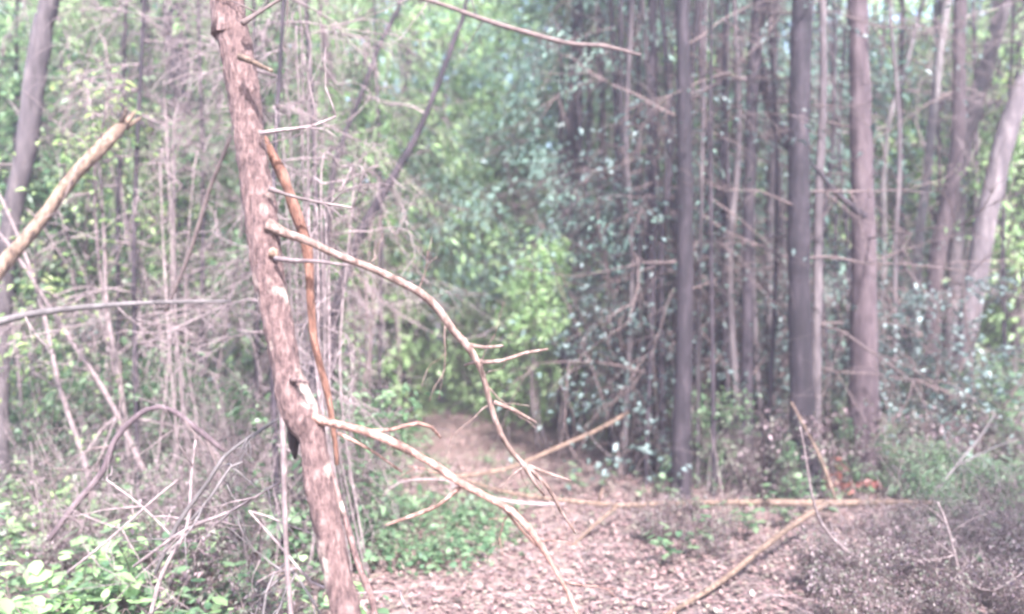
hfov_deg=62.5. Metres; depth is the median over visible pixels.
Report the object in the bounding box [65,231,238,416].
shrub
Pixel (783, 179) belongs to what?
sapling
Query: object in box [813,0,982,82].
woodland tree
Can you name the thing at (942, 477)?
shrub
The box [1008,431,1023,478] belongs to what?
shrub
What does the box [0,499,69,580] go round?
seedling
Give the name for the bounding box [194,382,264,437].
shrub
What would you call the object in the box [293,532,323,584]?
seedling
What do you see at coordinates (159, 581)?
dead branch
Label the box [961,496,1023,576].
shrub
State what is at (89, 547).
seedling
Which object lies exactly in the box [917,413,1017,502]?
dead branch
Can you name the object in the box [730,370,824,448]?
shrub
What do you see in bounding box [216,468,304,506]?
seedling
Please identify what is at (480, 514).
seedling
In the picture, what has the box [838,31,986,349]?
tree
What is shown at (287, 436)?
shrub
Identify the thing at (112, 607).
seedling
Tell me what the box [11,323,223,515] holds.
shrub
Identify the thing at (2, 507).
seedling
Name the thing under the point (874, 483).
red seedling
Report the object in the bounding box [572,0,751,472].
tree
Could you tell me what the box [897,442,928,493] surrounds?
shrub
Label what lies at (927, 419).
shrub
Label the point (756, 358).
tree
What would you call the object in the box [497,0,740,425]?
tree
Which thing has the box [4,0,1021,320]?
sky
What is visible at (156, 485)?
dead bush
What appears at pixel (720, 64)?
dead tree
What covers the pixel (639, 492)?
seedling
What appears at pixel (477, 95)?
woodland tree
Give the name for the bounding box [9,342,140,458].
shrub
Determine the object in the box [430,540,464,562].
seedling
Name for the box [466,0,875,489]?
tree
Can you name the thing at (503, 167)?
woodland tree
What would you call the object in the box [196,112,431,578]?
dead tree
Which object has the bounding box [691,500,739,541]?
seedling
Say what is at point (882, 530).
shrub
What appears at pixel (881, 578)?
seedling
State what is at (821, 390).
shrub
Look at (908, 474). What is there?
shrub
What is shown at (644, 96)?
cedar
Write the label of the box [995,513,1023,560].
shrub
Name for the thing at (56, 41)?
cedar
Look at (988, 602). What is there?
shrub
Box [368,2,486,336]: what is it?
tree
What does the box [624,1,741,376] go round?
tree
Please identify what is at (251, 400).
shrub
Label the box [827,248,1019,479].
shrub
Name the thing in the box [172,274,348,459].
shrub
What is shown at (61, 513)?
shrub
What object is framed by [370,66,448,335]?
woodland tree
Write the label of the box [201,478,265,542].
seedling
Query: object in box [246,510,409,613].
dead branch
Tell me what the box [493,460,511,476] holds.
seedling
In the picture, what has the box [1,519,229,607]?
seedling
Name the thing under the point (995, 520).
shrub
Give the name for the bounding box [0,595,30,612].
seedling
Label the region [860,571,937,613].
shrub
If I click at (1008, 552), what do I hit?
shrub
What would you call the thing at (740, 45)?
tree
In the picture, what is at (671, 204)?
tree
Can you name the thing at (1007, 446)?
shrub
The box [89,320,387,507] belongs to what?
dead bush
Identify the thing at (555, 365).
shrub
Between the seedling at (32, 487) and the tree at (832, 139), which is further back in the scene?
the tree at (832, 139)
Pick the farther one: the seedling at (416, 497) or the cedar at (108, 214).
the cedar at (108, 214)
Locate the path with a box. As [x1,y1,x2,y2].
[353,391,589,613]
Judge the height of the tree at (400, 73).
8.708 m
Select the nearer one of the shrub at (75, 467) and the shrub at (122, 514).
the shrub at (122, 514)
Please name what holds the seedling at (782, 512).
on the ground at (694, 606)
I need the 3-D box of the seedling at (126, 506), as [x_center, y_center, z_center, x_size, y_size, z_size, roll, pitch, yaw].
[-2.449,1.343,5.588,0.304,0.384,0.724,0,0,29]
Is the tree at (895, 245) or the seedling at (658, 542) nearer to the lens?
the seedling at (658, 542)
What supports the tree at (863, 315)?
on the ground at (694, 606)
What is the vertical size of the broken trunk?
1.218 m
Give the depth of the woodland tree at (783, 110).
13.68 m
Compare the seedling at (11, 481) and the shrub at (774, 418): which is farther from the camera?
the shrub at (774, 418)
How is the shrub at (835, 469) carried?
on the ground at (694, 606)
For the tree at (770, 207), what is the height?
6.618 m
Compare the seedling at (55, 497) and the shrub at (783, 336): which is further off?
the shrub at (783, 336)
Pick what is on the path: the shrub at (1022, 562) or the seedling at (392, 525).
the seedling at (392, 525)
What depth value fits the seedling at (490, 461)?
7.86 m
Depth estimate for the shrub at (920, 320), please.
7.39 m
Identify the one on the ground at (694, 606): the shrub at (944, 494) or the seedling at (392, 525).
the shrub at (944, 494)
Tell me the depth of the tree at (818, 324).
6.67 m
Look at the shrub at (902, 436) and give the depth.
7.13 m
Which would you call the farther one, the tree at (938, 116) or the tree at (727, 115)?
the tree at (938, 116)
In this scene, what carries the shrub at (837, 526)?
on the ground at (694, 606)
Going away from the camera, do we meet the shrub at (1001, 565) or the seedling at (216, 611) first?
the seedling at (216, 611)
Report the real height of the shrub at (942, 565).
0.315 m
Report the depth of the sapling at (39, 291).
5.71 m
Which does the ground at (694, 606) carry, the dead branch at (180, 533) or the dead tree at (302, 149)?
the dead tree at (302, 149)
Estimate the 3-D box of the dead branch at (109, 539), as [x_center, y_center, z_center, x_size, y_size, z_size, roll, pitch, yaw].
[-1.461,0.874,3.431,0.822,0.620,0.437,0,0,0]
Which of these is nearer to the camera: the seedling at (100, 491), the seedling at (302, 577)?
the seedling at (302, 577)
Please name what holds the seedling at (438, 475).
on the path
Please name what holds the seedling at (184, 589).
on the ground at (694, 606)
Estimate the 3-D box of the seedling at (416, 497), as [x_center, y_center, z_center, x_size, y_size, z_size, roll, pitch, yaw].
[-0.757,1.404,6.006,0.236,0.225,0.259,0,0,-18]
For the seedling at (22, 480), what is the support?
on the ground at (694, 606)
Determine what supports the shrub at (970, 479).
on the ground at (694, 606)
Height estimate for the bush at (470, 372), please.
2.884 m
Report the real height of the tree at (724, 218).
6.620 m
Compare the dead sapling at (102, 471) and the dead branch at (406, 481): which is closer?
the dead sapling at (102, 471)
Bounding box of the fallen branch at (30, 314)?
[0,273,231,352]
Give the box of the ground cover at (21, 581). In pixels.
[0,419,434,613]
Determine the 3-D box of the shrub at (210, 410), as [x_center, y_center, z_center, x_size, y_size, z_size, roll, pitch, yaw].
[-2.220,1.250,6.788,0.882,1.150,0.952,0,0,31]
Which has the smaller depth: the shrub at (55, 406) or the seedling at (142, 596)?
the seedling at (142, 596)
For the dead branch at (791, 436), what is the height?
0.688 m
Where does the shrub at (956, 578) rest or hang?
on the ground at (694, 606)
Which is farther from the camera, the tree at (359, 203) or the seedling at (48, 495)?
the tree at (359, 203)
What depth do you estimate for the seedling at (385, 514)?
5.50 m
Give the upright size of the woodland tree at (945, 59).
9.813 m
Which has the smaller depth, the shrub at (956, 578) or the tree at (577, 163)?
the shrub at (956, 578)
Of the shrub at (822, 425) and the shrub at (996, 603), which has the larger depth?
the shrub at (822, 425)
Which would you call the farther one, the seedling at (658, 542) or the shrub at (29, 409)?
the shrub at (29, 409)
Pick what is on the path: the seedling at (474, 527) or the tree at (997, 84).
the seedling at (474, 527)
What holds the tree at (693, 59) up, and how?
on the ground at (694, 606)
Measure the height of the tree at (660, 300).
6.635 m
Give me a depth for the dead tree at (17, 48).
7.39 m
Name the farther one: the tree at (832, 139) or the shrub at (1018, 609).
the tree at (832, 139)
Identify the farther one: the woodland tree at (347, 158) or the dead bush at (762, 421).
the woodland tree at (347, 158)
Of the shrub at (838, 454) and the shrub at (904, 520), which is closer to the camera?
the shrub at (904, 520)
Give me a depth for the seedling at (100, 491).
6.14 m
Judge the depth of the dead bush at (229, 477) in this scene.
5.07 m
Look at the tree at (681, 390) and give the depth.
6.55 m
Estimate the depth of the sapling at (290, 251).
9.06 m
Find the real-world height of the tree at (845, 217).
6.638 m
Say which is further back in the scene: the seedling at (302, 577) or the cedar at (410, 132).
the cedar at (410, 132)
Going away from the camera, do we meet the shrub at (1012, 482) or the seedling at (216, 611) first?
the seedling at (216, 611)
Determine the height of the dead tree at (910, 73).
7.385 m
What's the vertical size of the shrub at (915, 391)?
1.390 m
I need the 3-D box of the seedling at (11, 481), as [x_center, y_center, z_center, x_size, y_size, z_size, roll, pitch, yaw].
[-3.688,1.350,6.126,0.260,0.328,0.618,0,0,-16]
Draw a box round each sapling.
[0,0,151,462]
[0,34,199,440]
[0,46,234,368]
[0,59,301,467]
[0,63,221,539]
[0,204,151,485]
[7,292,281,583]
[129,18,437,386]
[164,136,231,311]
[205,144,421,383]
[278,140,466,503]
[292,177,459,434]
[310,52,513,417]
[343,163,506,401]
[413,149,556,398]
[453,79,628,407]
[473,229,628,452]
[574,60,787,411]
[622,58,788,420]
[713,83,906,383]
[776,104,1023,395]
[826,113,1023,379]
[919,117,1023,434]
[942,66,1023,429]
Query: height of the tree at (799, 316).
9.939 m
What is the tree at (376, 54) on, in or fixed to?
on the ground at (694, 606)
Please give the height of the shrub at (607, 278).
2.802 m
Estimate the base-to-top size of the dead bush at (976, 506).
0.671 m
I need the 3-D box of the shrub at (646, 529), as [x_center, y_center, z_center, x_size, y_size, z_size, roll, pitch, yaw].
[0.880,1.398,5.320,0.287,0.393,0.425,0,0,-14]
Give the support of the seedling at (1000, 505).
on the ground at (694, 606)
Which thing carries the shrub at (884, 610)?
on the ground at (694, 606)
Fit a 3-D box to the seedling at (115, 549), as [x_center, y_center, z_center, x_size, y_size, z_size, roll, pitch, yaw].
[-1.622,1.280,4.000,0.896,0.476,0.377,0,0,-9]
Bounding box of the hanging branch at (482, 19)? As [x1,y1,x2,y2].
[287,0,640,75]
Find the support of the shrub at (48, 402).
on the ground at (694, 606)
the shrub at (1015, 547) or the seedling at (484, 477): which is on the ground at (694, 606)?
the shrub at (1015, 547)
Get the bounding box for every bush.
[0,279,427,534]
[0,324,266,596]
[0,358,295,589]
[0,372,239,557]
[0,376,437,613]
[1,366,398,594]
[57,298,497,535]
[71,283,465,589]
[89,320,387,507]
[101,62,295,514]
[189,334,456,491]
[367,321,461,417]
[375,281,503,412]
[402,266,554,417]
[468,262,643,430]
[590,383,775,484]
[621,361,844,475]
[650,391,837,493]
[666,355,824,468]
[670,365,904,479]
[754,363,914,476]
[769,430,1023,590]
[819,465,998,550]
[864,413,1023,565]
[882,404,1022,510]
[888,387,954,474]
[889,441,1023,563]
[915,460,1023,562]
[930,465,1022,543]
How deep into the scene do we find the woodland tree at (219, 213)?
23.73 m
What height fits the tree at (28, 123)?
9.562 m
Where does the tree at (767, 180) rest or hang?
on the ground at (694, 606)
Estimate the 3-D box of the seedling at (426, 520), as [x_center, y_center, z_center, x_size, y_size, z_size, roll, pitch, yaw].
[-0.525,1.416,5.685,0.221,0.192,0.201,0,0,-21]
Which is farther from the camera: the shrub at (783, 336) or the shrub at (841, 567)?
the shrub at (783, 336)
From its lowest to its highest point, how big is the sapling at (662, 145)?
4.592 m
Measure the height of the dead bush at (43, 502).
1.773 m
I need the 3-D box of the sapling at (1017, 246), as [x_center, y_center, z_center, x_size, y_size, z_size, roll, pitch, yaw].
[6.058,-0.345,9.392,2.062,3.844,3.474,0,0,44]
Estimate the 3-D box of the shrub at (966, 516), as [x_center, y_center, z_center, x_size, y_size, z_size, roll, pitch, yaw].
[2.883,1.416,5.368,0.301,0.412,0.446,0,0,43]
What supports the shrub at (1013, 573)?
on the ground at (694, 606)
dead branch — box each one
[38,443,247,594]
[95,393,195,613]
[119,418,294,580]
[132,481,310,593]
[224,500,320,613]
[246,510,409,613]
[367,439,458,501]
[694,55,746,93]
[765,426,839,464]
[799,426,930,605]
[810,161,867,219]
[892,502,1023,613]
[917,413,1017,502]
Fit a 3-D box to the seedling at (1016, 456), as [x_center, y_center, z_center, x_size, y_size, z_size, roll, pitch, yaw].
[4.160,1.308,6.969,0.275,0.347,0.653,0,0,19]
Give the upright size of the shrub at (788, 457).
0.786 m
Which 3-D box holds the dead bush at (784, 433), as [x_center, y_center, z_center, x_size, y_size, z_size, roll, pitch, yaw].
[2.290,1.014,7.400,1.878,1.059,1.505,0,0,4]
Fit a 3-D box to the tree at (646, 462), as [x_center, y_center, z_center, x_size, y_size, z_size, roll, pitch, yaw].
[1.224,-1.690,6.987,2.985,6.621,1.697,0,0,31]
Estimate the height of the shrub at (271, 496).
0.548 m
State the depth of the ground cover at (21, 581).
4.61 m
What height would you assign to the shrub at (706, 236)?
3.312 m
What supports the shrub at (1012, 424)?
on the ground at (694, 606)
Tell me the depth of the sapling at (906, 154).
9.97 m
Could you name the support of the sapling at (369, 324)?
on the ground at (694, 606)
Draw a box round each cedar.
[0,0,287,406]
[0,0,330,403]
[10,0,269,403]
[65,0,529,446]
[195,0,623,408]
[273,0,611,416]
[343,0,622,388]
[365,0,788,436]
[388,0,935,381]
[455,0,1021,354]
[606,0,962,437]
[708,0,1021,368]
[869,0,1023,421]
[875,0,1022,407]
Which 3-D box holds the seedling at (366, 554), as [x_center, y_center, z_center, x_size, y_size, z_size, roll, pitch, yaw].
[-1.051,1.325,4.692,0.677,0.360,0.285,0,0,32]
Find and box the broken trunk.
[0,85,141,280]
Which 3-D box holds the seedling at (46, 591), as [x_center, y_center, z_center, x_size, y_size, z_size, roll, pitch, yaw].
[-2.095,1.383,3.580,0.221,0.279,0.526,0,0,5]
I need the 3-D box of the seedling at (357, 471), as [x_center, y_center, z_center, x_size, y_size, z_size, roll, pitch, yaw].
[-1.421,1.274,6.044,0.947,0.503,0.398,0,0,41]
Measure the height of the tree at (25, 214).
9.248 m
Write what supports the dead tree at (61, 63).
on the ground at (694, 606)
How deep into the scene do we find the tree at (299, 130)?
10.97 m
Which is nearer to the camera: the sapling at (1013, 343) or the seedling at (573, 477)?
the seedling at (573, 477)
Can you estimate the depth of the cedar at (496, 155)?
14.93 m
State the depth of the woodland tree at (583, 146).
18.99 m
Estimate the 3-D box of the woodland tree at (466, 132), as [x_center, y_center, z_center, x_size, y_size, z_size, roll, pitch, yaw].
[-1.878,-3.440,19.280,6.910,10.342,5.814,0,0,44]
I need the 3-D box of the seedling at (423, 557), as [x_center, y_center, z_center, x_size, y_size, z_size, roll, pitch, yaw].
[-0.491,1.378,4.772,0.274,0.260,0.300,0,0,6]
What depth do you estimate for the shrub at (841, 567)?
4.22 m
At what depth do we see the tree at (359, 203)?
10.46 m
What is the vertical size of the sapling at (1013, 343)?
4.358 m
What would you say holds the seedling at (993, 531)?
on the ground at (694, 606)
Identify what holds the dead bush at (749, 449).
on the ground at (694, 606)
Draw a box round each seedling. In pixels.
[0,466,23,505]
[0,468,86,516]
[0,468,102,527]
[0,479,32,527]
[0,486,111,555]
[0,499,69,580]
[0,561,86,613]
[0,562,44,599]
[0,562,153,613]
[0,571,79,613]
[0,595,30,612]
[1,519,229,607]
[3,461,75,537]
[6,497,48,550]
[12,501,102,552]
[18,449,51,490]
[19,471,74,515]
[22,486,76,533]
[22,551,117,613]
[30,548,145,613]
[35,588,53,613]
[38,445,121,501]
[43,575,131,613]
[48,484,115,533]
[58,542,159,598]
[59,524,136,613]
[60,528,271,613]
[61,481,173,572]
[66,511,155,545]
[68,473,115,509]
[70,523,165,613]
[76,512,165,575]
[79,483,168,518]
[83,471,151,532]
[86,484,221,540]
[86,513,159,581]
[92,476,175,533]
[104,565,233,612]
[126,494,276,577]
[126,600,233,612]
[130,565,208,613]
[146,493,242,524]
[162,560,248,613]
[175,547,271,613]
[185,575,365,613]
[196,555,363,613]
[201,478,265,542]
[210,458,269,506]
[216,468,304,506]
[222,551,320,613]
[226,474,303,530]
[269,464,362,499]
[269,515,384,561]
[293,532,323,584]
[306,505,374,552]
[348,521,390,570]
[351,489,380,531]
[371,511,412,544]
[375,535,407,552]
[376,507,404,534]
[381,478,402,502]
[390,500,418,516]
[391,488,418,513]
[397,526,451,568]
[409,531,461,564]
[417,506,452,528]
[421,458,447,482]
[421,459,450,486]
[425,529,458,551]
[428,449,449,464]
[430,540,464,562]
[456,465,494,492]
[465,520,493,542]
[472,499,506,525]
[474,443,510,466]
[481,455,497,467]
[490,514,537,543]
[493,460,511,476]
[495,480,541,513]
[522,476,541,494]
[555,453,616,493]
[632,471,669,498]
[643,505,710,564]
[647,473,702,500]
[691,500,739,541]
[730,483,777,538]
[769,486,808,525]
[782,472,837,515]
[792,464,880,498]
[823,454,881,498]
[824,466,874,507]
[866,555,898,593]
[918,517,983,562]
[945,473,1023,515]
[979,523,1001,550]
[987,492,1017,523]
[998,441,1023,473]
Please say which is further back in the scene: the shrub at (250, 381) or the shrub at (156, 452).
the shrub at (250, 381)
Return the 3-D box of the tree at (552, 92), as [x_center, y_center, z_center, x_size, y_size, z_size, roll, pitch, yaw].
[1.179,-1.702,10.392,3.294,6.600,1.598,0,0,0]
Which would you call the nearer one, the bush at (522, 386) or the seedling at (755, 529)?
the seedling at (755, 529)
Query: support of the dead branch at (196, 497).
attached to the dead tree at (303, 418)
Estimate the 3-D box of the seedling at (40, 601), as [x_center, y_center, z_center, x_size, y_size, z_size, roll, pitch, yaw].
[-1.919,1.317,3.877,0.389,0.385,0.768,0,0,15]
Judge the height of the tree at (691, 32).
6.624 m
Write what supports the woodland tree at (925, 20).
on the ground at (694, 606)
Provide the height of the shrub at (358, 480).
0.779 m
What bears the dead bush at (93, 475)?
on the ground at (694, 606)
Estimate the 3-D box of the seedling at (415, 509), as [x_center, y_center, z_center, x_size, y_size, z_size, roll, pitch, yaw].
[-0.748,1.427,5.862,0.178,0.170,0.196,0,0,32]
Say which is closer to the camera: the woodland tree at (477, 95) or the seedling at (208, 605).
the seedling at (208, 605)
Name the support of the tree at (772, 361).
on the ground at (694, 606)
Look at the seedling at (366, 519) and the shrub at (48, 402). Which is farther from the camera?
the shrub at (48, 402)
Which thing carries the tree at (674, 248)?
on the ground at (694, 606)
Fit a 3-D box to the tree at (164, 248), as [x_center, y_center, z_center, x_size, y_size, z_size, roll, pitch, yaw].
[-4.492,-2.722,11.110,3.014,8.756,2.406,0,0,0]
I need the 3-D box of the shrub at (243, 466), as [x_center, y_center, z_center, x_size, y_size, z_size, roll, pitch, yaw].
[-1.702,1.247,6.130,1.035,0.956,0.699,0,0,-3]
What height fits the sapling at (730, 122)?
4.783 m
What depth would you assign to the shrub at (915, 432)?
7.36 m
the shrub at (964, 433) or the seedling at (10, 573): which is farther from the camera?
the shrub at (964, 433)
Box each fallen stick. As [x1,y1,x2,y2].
[388,412,628,490]
[498,498,564,505]
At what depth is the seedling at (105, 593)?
3.95 m
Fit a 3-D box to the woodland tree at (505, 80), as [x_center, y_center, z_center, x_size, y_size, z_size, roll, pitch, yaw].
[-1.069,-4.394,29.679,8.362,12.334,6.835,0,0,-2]
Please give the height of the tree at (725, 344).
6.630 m
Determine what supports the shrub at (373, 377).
on the ground at (694, 606)
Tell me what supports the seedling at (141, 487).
on the ground at (694, 606)
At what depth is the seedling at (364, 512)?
5.35 m
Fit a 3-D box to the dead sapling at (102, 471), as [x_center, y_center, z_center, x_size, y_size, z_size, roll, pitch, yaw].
[-1.838,0.703,3.984,1.473,1.571,0.792,0,0,8]
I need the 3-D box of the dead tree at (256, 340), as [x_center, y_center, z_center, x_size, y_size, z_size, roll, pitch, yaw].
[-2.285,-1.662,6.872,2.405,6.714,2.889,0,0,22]
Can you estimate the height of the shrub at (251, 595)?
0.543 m
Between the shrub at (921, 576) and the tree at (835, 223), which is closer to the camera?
the shrub at (921, 576)
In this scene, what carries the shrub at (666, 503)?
on the ground at (694, 606)
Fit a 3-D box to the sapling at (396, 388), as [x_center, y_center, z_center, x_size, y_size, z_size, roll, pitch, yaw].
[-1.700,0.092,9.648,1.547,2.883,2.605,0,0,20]
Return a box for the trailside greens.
[348,483,528,579]
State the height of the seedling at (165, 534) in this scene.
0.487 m
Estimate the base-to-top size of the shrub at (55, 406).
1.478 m
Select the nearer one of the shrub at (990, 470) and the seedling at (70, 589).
the seedling at (70, 589)
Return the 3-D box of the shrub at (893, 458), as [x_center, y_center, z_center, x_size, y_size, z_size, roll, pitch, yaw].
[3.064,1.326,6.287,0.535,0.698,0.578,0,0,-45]
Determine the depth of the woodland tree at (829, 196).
13.54 m
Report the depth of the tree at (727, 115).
6.99 m
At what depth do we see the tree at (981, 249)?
7.83 m
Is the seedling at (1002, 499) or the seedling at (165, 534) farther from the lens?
the seedling at (1002, 499)
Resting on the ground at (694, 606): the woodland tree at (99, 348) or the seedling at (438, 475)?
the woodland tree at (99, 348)
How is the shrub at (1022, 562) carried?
on the ground at (694, 606)
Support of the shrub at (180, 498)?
on the ground at (694, 606)
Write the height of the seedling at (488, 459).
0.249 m
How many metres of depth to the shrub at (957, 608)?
3.80 m
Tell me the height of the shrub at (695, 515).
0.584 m
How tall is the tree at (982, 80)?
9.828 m
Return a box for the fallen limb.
[759,55,787,151]
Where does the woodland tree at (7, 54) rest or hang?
on the ground at (694, 606)
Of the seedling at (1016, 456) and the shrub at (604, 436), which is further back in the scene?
the shrub at (604, 436)
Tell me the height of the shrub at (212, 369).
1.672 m
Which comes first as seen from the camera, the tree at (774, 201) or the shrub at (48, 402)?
the shrub at (48, 402)
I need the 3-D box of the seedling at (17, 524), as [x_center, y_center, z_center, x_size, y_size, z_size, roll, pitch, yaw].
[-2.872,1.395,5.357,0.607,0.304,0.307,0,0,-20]
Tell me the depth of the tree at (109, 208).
9.48 m
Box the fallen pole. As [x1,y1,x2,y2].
[464,402,942,613]
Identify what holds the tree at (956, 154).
on the ground at (694, 606)
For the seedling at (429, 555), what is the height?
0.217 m
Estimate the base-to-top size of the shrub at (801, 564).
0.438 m
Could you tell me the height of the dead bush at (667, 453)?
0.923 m
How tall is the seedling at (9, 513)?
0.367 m
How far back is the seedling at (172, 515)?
5.37 m
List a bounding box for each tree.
[0,0,30,206]
[0,0,205,467]
[0,0,227,356]
[0,0,276,512]
[0,0,293,514]
[0,0,306,501]
[1,0,227,402]
[1,5,78,357]
[2,3,219,372]
[4,0,275,442]
[12,0,354,379]
[12,0,369,465]
[24,0,358,468]
[35,0,470,578]
[41,0,425,483]
[70,0,163,412]
[72,66,247,373]
[90,11,246,395]
[99,83,342,382]
[101,0,505,488]
[106,46,219,398]
[128,0,394,374]
[143,0,540,483]
[152,9,292,357]
[158,0,446,401]
[169,0,396,539]
[194,5,397,345]
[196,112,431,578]
[209,0,625,613]
[264,0,522,452]
[266,0,473,390]
[280,0,402,407]
[280,0,427,361]
[336,0,516,368]
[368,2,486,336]
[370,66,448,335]
[382,10,503,400]
[387,0,956,500]
[389,0,729,353]
[391,1,550,352]
[428,0,814,329]
[441,0,652,460]
[451,0,700,510]
[459,0,625,432]
[464,71,557,341]
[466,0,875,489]
[473,0,878,473]
[475,21,668,378]
[476,0,842,453]
[483,3,670,410]
[491,0,701,420]
[493,4,675,335]
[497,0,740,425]
[500,12,643,424]
[502,0,675,436]
[503,0,841,486]
[504,10,611,406]
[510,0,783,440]
[518,0,930,329]
[526,0,843,430]
[528,0,675,434]
[538,0,742,425]
[540,0,729,477]
[540,0,767,454]
[545,0,715,452]
[547,0,1006,493]
[552,2,870,485]
[555,0,848,449]
[565,0,777,463]
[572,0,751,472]
[574,0,757,454]
[576,0,760,441]
[579,0,849,482]
[593,0,1023,485]
[605,4,843,470]
[606,0,850,388]
[606,0,876,479]
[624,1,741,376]
[642,1,941,411]
[642,7,776,489]
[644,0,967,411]
[665,38,813,430]
[666,0,858,495]
[668,0,928,404]
[669,0,1023,499]
[698,0,1015,486]
[702,0,883,378]
[703,1,833,345]
[713,0,903,483]
[717,0,1023,492]
[734,0,1023,426]
[755,0,1023,417]
[755,21,965,395]
[759,0,1018,423]
[759,0,1023,416]
[760,0,901,463]
[764,0,1011,367]
[809,2,912,398]
[811,0,1023,409]
[812,0,980,399]
[812,0,981,288]
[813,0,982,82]
[817,0,1023,329]
[826,0,1023,416]
[829,0,1019,418]
[837,2,1023,404]
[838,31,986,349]
[839,0,1023,431]
[870,2,1023,355]
[882,0,1023,402]
[884,0,1021,367]
[964,53,1001,379]
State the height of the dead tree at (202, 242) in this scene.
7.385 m
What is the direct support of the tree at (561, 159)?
on the ground at (694, 606)
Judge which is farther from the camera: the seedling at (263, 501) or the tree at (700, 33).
the tree at (700, 33)
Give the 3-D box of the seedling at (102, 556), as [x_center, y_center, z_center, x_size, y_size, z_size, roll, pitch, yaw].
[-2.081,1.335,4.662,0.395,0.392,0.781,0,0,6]
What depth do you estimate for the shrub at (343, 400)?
8.64 m
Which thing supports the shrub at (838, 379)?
on the ground at (694, 606)
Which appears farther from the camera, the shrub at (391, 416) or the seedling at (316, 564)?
the shrub at (391, 416)
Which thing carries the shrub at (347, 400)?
on the ground at (694, 606)
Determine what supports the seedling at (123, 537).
on the ground at (694, 606)
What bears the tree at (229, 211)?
on the ground at (694, 606)
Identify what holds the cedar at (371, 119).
on the ground at (694, 606)
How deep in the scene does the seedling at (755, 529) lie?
5.41 m
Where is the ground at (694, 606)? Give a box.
[0,322,1023,613]
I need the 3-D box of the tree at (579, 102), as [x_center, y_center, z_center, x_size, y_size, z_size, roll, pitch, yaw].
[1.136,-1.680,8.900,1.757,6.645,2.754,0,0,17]
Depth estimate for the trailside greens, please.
5.36 m
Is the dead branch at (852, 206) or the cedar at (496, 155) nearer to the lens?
the dead branch at (852, 206)
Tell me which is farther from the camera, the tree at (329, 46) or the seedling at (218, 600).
the tree at (329, 46)
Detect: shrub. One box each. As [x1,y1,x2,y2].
[0,442,80,544]
[0,513,25,609]
[4,508,91,594]
[9,295,129,476]
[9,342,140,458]
[9,353,115,494]
[9,355,90,458]
[9,361,117,479]
[9,367,84,526]
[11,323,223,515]
[19,472,125,567]
[40,450,122,495]
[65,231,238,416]
[78,479,261,613]
[85,332,266,477]
[86,368,270,512]
[87,479,176,541]
[92,339,226,464]
[93,338,208,440]
[97,439,255,575]
[108,423,182,491]
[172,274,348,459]
[176,389,269,489]
[177,405,264,501]
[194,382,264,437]
[203,371,442,563]
[218,558,321,613]
[220,417,332,507]
[236,469,290,530]
[237,368,308,425]
[239,381,278,430]
[242,429,290,485]
[258,406,358,491]
[259,368,403,463]
[261,411,390,483]
[291,448,395,538]
[320,382,359,444]
[333,361,384,443]
[519,282,622,425]
[534,226,762,499]
[544,182,757,472]
[563,360,644,445]
[618,225,845,477]
[620,135,844,430]
[625,499,681,546]
[631,484,694,546]
[637,379,761,490]
[651,377,764,478]
[662,474,759,548]
[667,266,845,444]
[674,506,747,564]
[692,439,721,484]
[696,247,840,467]
[716,428,808,508]
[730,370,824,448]
[740,430,825,499]
[743,385,865,499]
[753,292,912,463]
[753,364,849,458]
[753,385,844,489]
[774,424,866,488]
[774,512,891,606]
[778,524,848,596]
[782,391,890,481]
[794,528,867,600]
[797,539,914,613]
[798,557,898,613]
[802,536,898,613]
[809,517,905,589]
[821,273,976,445]
[821,381,910,475]
[824,393,909,457]
[824,405,900,493]
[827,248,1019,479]
[827,450,843,481]
[831,390,895,473]
[839,445,897,494]
[843,484,926,547]
[852,503,954,587]
[856,395,993,497]
[859,581,922,613]
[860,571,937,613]
[865,427,966,509]
[867,527,997,613]
[869,511,982,613]
[874,440,917,494]
[877,238,1023,477]
[879,373,969,444]
[880,413,955,484]
[881,438,965,507]
[882,395,1008,479]
[882,485,930,550]
[885,412,943,473]
[891,508,976,566]
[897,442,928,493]
[898,513,981,570]
[900,447,983,532]
[902,576,980,613]
[906,387,961,439]
[909,543,970,588]
[912,378,1023,480]
[912,471,988,542]
[914,532,981,593]
[915,343,1023,464]
[915,385,1023,489]
[918,390,1010,476]
[925,574,979,613]
[929,443,1001,512]
[930,499,989,540]
[933,506,995,552]
[943,506,977,557]
[946,501,984,543]
[954,447,1023,525]
[957,551,1023,609]
[960,451,1020,505]
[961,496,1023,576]
[964,551,1023,613]
[965,458,1017,525]
[969,554,1023,613]
[972,518,1023,589]
[973,495,1023,550]
[973,543,1023,613]
[975,346,1023,461]
[976,542,1023,598]
[979,397,1023,474]
[984,497,1023,546]
[984,529,1023,575]
[987,392,1023,462]
[989,428,1023,470]
[990,447,1023,501]
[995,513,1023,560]
[1002,462,1023,508]
[1002,546,1023,595]
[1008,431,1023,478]
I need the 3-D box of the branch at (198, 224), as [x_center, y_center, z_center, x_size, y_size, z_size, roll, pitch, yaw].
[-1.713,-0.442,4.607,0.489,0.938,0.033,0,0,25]
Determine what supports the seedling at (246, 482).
on the ground at (694, 606)
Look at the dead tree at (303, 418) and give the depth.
2.48 m
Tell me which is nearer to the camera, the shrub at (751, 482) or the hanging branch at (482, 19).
the hanging branch at (482, 19)
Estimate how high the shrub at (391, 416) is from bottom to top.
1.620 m
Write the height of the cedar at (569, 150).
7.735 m
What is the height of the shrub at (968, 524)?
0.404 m
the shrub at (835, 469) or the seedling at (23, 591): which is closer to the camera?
the seedling at (23, 591)

